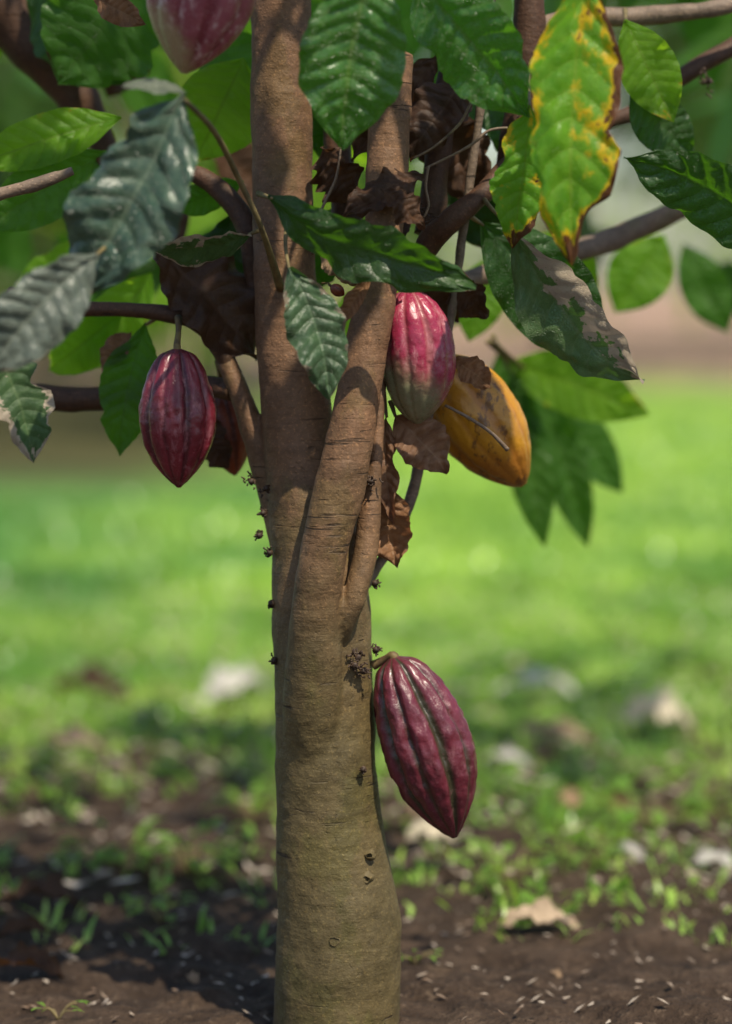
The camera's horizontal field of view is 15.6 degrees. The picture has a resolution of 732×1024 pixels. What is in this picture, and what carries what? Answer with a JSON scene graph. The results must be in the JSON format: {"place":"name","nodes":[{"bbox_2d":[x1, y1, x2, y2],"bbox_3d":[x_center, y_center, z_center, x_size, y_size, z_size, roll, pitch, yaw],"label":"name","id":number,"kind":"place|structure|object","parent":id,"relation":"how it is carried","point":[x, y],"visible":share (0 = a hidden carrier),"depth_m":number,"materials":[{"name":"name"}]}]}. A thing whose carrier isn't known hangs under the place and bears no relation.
{"place":"outdoors","nodes":[
{"label":"outdoors","id":0,"kind":"place"},
{"bbox_2d":[0,283,731,1023],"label":"ground","id":1,"kind":"structure","parent":0,"point":[676,361],"depth_m":3.79,"materials":[{"name":"green plant"}]},
{"bbox_2d":[0,915,54,936],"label":"fallen leaf","id":2,"kind":"object","parent":1,"relation":"on","point":[27,923],"visible":1,"depth_m":3.46,"materials":[{"name":"brown plant"}]},
{"bbox_2d":[0,940,63,977],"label":"fallen leaf","id":3,"kind":"object","parent":1,"relation":"on","point":[21,953],"visible":1,"depth_m":3.29,"materials":[{"name":"brown plant"}]},
{"bbox_2d":[4,874,82,909],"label":"fallen leaf","id":4,"kind":"object","parent":1,"relation":"on","point":[54,887],"visible":0.99,"depth_m":3.64,"materials":[{"name":"brown plant"}]},
{"bbox_2d":[0,760,103,805],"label":"weed","id":5,"kind":"object","parent":1,"relation":"on","point":[42,792],"visible":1,"depth_m":4.29,"materials":[{"name":"green plant"}]},
{"bbox_2d":[0,53,116,183],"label":"shrub","id":6,"kind":"object","parent":1,"relation":"on","point":[18,103],"visible":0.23,"depth_m":12.69,"materials":[{"name":"green plant"}]},
{"bbox_2d":[31,1000,90,1019],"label":"weed","id":7,"kind":"object","parent":1,"relation":"on","point":[54,1013],"visible":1,"depth_m":3.10,"materials":[{"name":"green plant"}]},
{"bbox_2d":[39,723,105,752],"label":"fallen leaf","id":8,"kind":"object","parent":1,"relation":"on","point":[75,733],"visible":1,"depth_m":4.67,"materials":[{"name":"brown plant"}]},
{"bbox_2d":[0,88,154,361],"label":"shade tree","id":9,"kind":"object","parent":1,"relation":"on","point":[117,133],"visible":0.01,"depth_m":24.80,"materials":[{"name":"green plant"}]},
{"bbox_2d":[54,661,131,701],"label":"fallen leaf","id":10,"kind":"object","parent":1,"relation":"on","point":[93,675],"visible":0.98,"depth_m":5.35,"materials":[{"name":"plant"}]},
{"bbox_2d":[50,808,180,873],"bbox_3d":[-0.359,0.478,3.848,0.169,0.091,0.190,-3,6,-28],"label":"weed","id":11,"kind":"object","parent":1,"relation":"on","point":[105,857],"visible":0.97,"depth_m":3.83,"materials":[{"name":"green plant"}]},
{"bbox_2d":[121,874,198,923],"bbox_3d":[-0.274,0.519,3.539,0.108,0.055,0.098,3,6,32],"label":"weed","id":12,"kind":"object","parent":1,"relation":"on","point":[160,906],"visible":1,"depth_m":3.53,"materials":[{"name":"green plant"}]},
{"bbox_2d":[149,865,172,882],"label":"fallen leaf","id":13,"kind":"object","parent":1,"relation":"on","point":[161,870],"visible":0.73,"depth_m":3.79,"materials":[{"name":"green plant"}]},
{"bbox_2d":[134,817,247,872],"bbox_3d":[-0.250,0.485,3.839,0.150,0.078,0.158,-4,6,-36],"label":"weed","id":14,"kind":"object","parent":1,"relation":"on","point":[194,863],"visible":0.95,"depth_m":3.84,"materials":[{"name":"green plant"}]},
{"bbox_2d":[186,970,198,983],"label":"fallen leaf","id":15,"kind":"object","parent":1,"relation":"on","point":[192,976],"visible":0.98,"depth_m":3.27,"materials":[{"name":"grey plant"}]},
{"bbox_2d":[54,46,365,386],"bbox_3d":[-0.951,-1.920,14.506,1.791,3.140,2.092,-4,7,-41],"label":"shrub","id":16,"kind":"object","parent":1,"relation":"on","point":[163,333],"visible":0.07,"depth_m":14.09,"materials":[{"name":"green plant"}]},
{"bbox_2d":[0,50,442,379],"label":"shade tree","id":17,"kind":"object","parent":1,"relation":"on","point":[7,278],"visible":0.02,"depth_m":19.20,"materials":[{"name":"green plant"}]},
{"bbox_2d":[200,663,271,708],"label":"fallen leaf","id":18,"kind":"object","parent":1,"relation":"on","point":[221,681],"visible":0.84,"depth_m":5.30,"materials":[{"name":"beige plant"}]},
{"bbox_2d":[201,784,276,820],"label":"weed","id":19,"kind":"object","parent":1,"relation":"on","point":[235,799],"visible":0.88,"depth_m":4.14,"materials":[{"name":"green plant"}]},
{"bbox_2d":[0,0,731,1023],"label":"cacao tree","id":20,"kind":"object","parent":1,"relation":"on","point":[268,102],"visible":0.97,"depth_m":2.99,"materials":[{"name":"green plant"}]},
{"bbox_2d":[138,314,215,487],"bbox_3d":[-0.209,-0.123,2.983,0.087,0.193,0.093,4,7,38],"label":"cacao pod","id":21,"kind":"object","parent":20,"relation":"hanging from","point":[177,413],"visible":1,"depth_m":2.95,"materials":[{"name":"red plant"}]},
{"bbox_2d":[146,0,256,73],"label":"cacao pod","id":22,"kind":"object","parent":20,"relation":"attached to","point":[192,35],"visible":1,"depth_m":2.75,"materials":[{"name":"plant"}]},
{"bbox_2d":[215,360,247,475],"bbox_3d":[-0.162,-0.113,3.139,0.058,0.141,0.066,-3,6,-26],"label":"cacao pod","id":23,"kind":"object","parent":20,"relation":"attached to","point":[225,414],"visible":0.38,"depth_m":3.12,"materials":[{"name":"red plant"}]},
{"bbox_2d":[321,282,344,296],"bbox_3d":[-0.041,-0.248,2.970,0.016,0.016,0.042,-4,7,-40],"label":"cacao pod","id":24,"kind":"object","parent":20,"relation":"hanging from","point":[336,290],"visible":1,"depth_m":2.96,"materials":[{"name":"red plant"}]},
{"bbox_2d":[384,292,455,423],"bbox_3d":[0.058,-0.187,2.975,0.085,0.178,0.086,0,5,0],"label":"cacao pod","id":25,"kind":"object","parent":20,"relation":"attached to","point":[420,369],"visible":0.79,"depth_m":2.94,"materials":[{"name":"plant"}]},
{"bbox_2d":[370,651,477,837],"bbox_3d":[0.068,0.264,3.017,0.112,0.215,0.107,-3,6,-30],"label":"cacao pod","id":26,"kind":"object","parent":20,"relation":"hanging from","point":[426,742],"visible":1,"depth_m":2.98,"materials":[{"name":"red plant"}]},
{"bbox_2d":[433,354,530,486],"bbox_3d":[0.126,-0.116,3.092,0.130,0.175,0.104,0,5,0],"label":"cacao pod","id":27,"kind":"object","parent":20,"relation":"hanging from","point":[496,409],"visible":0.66,"depth_m":3.06,"materials":[{"name":"plant"}]},
{"bbox_2d":[0,584,731,1023],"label":"leaf litter","id":28,"kind":"object","parent":1,"relation":"on","point":[424,856],"visible":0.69,"depth_m":4.55,"materials":[{"name":"brown plant"}]},
{"bbox_2d":[381,809,421,835],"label":"weed","id":29,"kind":"object","parent":1,"relation":"on","point":[406,827],"visible":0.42,"depth_m":4.07,"materials":[{"name":"green plant"}]},
{"bbox_2d":[403,802,418,815],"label":"fallen leaf","id":30,"kind":"object","parent":1,"relation":"on","point":[412,810],"visible":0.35,"depth_m":4.08,"materials":[{"name":"beige plant"}]},
{"bbox_2d":[401,948,444,964],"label":"weed","id":31,"kind":"object","parent":1,"relation":"on","point":[412,961],"visible":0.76,"depth_m":3.31,"materials":[{"name":"green plant"}]},
{"bbox_2d":[406,819,457,844],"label":"fallen leaf","id":32,"kind":"object","parent":1,"relation":"on","point":[420,828],"visible":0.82,"depth_m":3.98,"materials":[{"name":"beige plant"}]},
{"bbox_2d":[333,4,662,328],"bbox_3d":[2.405,-6.550,36.449,9.188,9.345,8.553,0,5,0],"label":"shade tree","id":33,"kind":"object","parent":1,"relation":"on","point":[470,251],"visible":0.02,"depth_m":38.11,"materials":[{"name":"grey plant"}]},
{"bbox_2d":[449,835,560,888],"bbox_3d":[0.195,0.496,3.715,0.160,0.069,0.158,0,5,0],"label":"weed","id":34,"kind":"object","parent":1,"relation":"on","point":[495,862],"visible":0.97,"depth_m":3.73,"materials":[{"name":"green plant"}]},
{"bbox_2d":[482,745,530,767],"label":"fallen leaf","id":35,"kind":"object","parent":1,"relation":"on","point":[507,752],"visible":0.89,"depth_m":4.54,"materials":[{"name":"beige plant"}]},
{"bbox_2d":[494,667,580,697],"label":"fallen leaf","id":36,"kind":"object","parent":1,"relation":"on","point":[528,675],"visible":1,"depth_m":5.24,"materials":[{"name":"grey plant"}]},
{"bbox_2d":[498,897,581,928],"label":"fallen leaf","id":37,"kind":"object","parent":1,"relation":"on","point":[540,910],"visible":1,"depth_m":3.47,"materials":[{"name":"beige plant"}]},
{"bbox_2d":[499,719,604,751],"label":"fallen leaf","id":38,"kind":"object","parent":1,"relation":"on","point":[569,728],"visible":0.93,"depth_m":4.74,"materials":[{"name":"plant"}]},
{"bbox_2d":[551,967,562,977],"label":"fallen leaf","id":39,"kind":"object","parent":1,"relation":"on","point":[558,973],"visible":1,"depth_m":3.27,"materials":[{"name":"brown plant"}]},
{"bbox_2d":[558,785,580,814],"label":"fallen leaf","id":40,"kind":"object","parent":1,"relation":"on","point":[571,797],"visible":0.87,"depth_m":4.14,"materials":[{"name":"brown plant"}]},
{"bbox_2d":[424,0,731,349],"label":"shade tree","id":41,"kind":"object","parent":1,"relation":"on","point":[622,133],"visible":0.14,"depth_m":22.13,"materials":[{"name":"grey plant"}]},
{"bbox_2d":[535,830,627,870],"bbox_3d":[0.314,0.489,3.846,0.112,0.060,0.129,-5,7,-41],"label":"weed","id":42,"kind":"object","parent":1,"relation":"on","point":[576,856],"visible":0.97,"depth_m":3.84,"materials":[{"name":"green plant"}]},
{"bbox_2d":[598,790,628,811],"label":"fallen leaf","id":43,"kind":"object","parent":1,"relation":"on","point":[616,799],"visible":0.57,"depth_m":4.11,"materials":[{"name":"plant"}]},
{"bbox_2d":[612,839,645,860],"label":"fallen leaf","id":44,"kind":"object","parent":1,"relation":"on","point":[630,847],"visible":0.77,"depth_m":3.89,"materials":[{"name":"beige plant"}]},
{"bbox_2d":[580,776,711,831],"bbox_3d":[0.429,0.448,4.073,0.204,0.090,0.184,0,5,0],"label":"weed","id":45,"kind":"object","parent":1,"relation":"on","point":[630,817],"visible":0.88,"depth_m":4.07,"materials":[{"name":"green plant"}]},
{"bbox_2d":[620,680,693,735],"bbox_3d":[0.534,0.368,4.881,0.133,0.088,0.091,5,28,9],"label":"fallen leaf","id":46,"kind":"object","parent":1,"relation":"on","point":[660,705],"visible":1,"depth_m":4.90,"materials":[{"name":"beige plant"}]},
{"bbox_2d":[616,2,731,154],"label":"shade tree","id":47,"kind":"object","parent":1,"relation":"on","point":[726,81],"visible":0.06,"depth_m":26.25,"materials":[{"name":"green plant"}]},
{"bbox_2d":[630,756,731,814],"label":"weed","id":48,"kind":"object","parent":1,"relation":"on","point":[677,769],"visible":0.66,"depth_m":4.33,"materials":[{"name":"green plant"}]},
{"bbox_2d":[646,194,731,331],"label":"shade tree","id":49,"kind":"object","parent":1,"relation":"on","point":[653,202],"visible":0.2,"depth_m":34.41,"materials":[{"name":"grey plant"}]},
{"bbox_2d":[689,847,731,865],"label":"fallen leaf","id":50,"kind":"object","parent":1,"relation":"on","point":[723,855],"visible":0.94,"depth_m":3.85,"materials":[{"name":"beige plant"}]},
{"bbox_2d":[0,575,731,954],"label":"grass","id":51,"kind":"structure","parent":0,"point":[606,607],"depth_m":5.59,"materials":[{"name":"green plant"}]},
{"bbox_2d":[0,401,731,593],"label":"grass","id":52,"kind":"structure","parent":0,"point":[215,553],"depth_m":8.42,"materials":[{"name":"green plant"}]},
{"bbox_2d":[34,49,731,282],"label":"sky","id":53,"kind":"structure","parent":0,"point":[687,234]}
]}

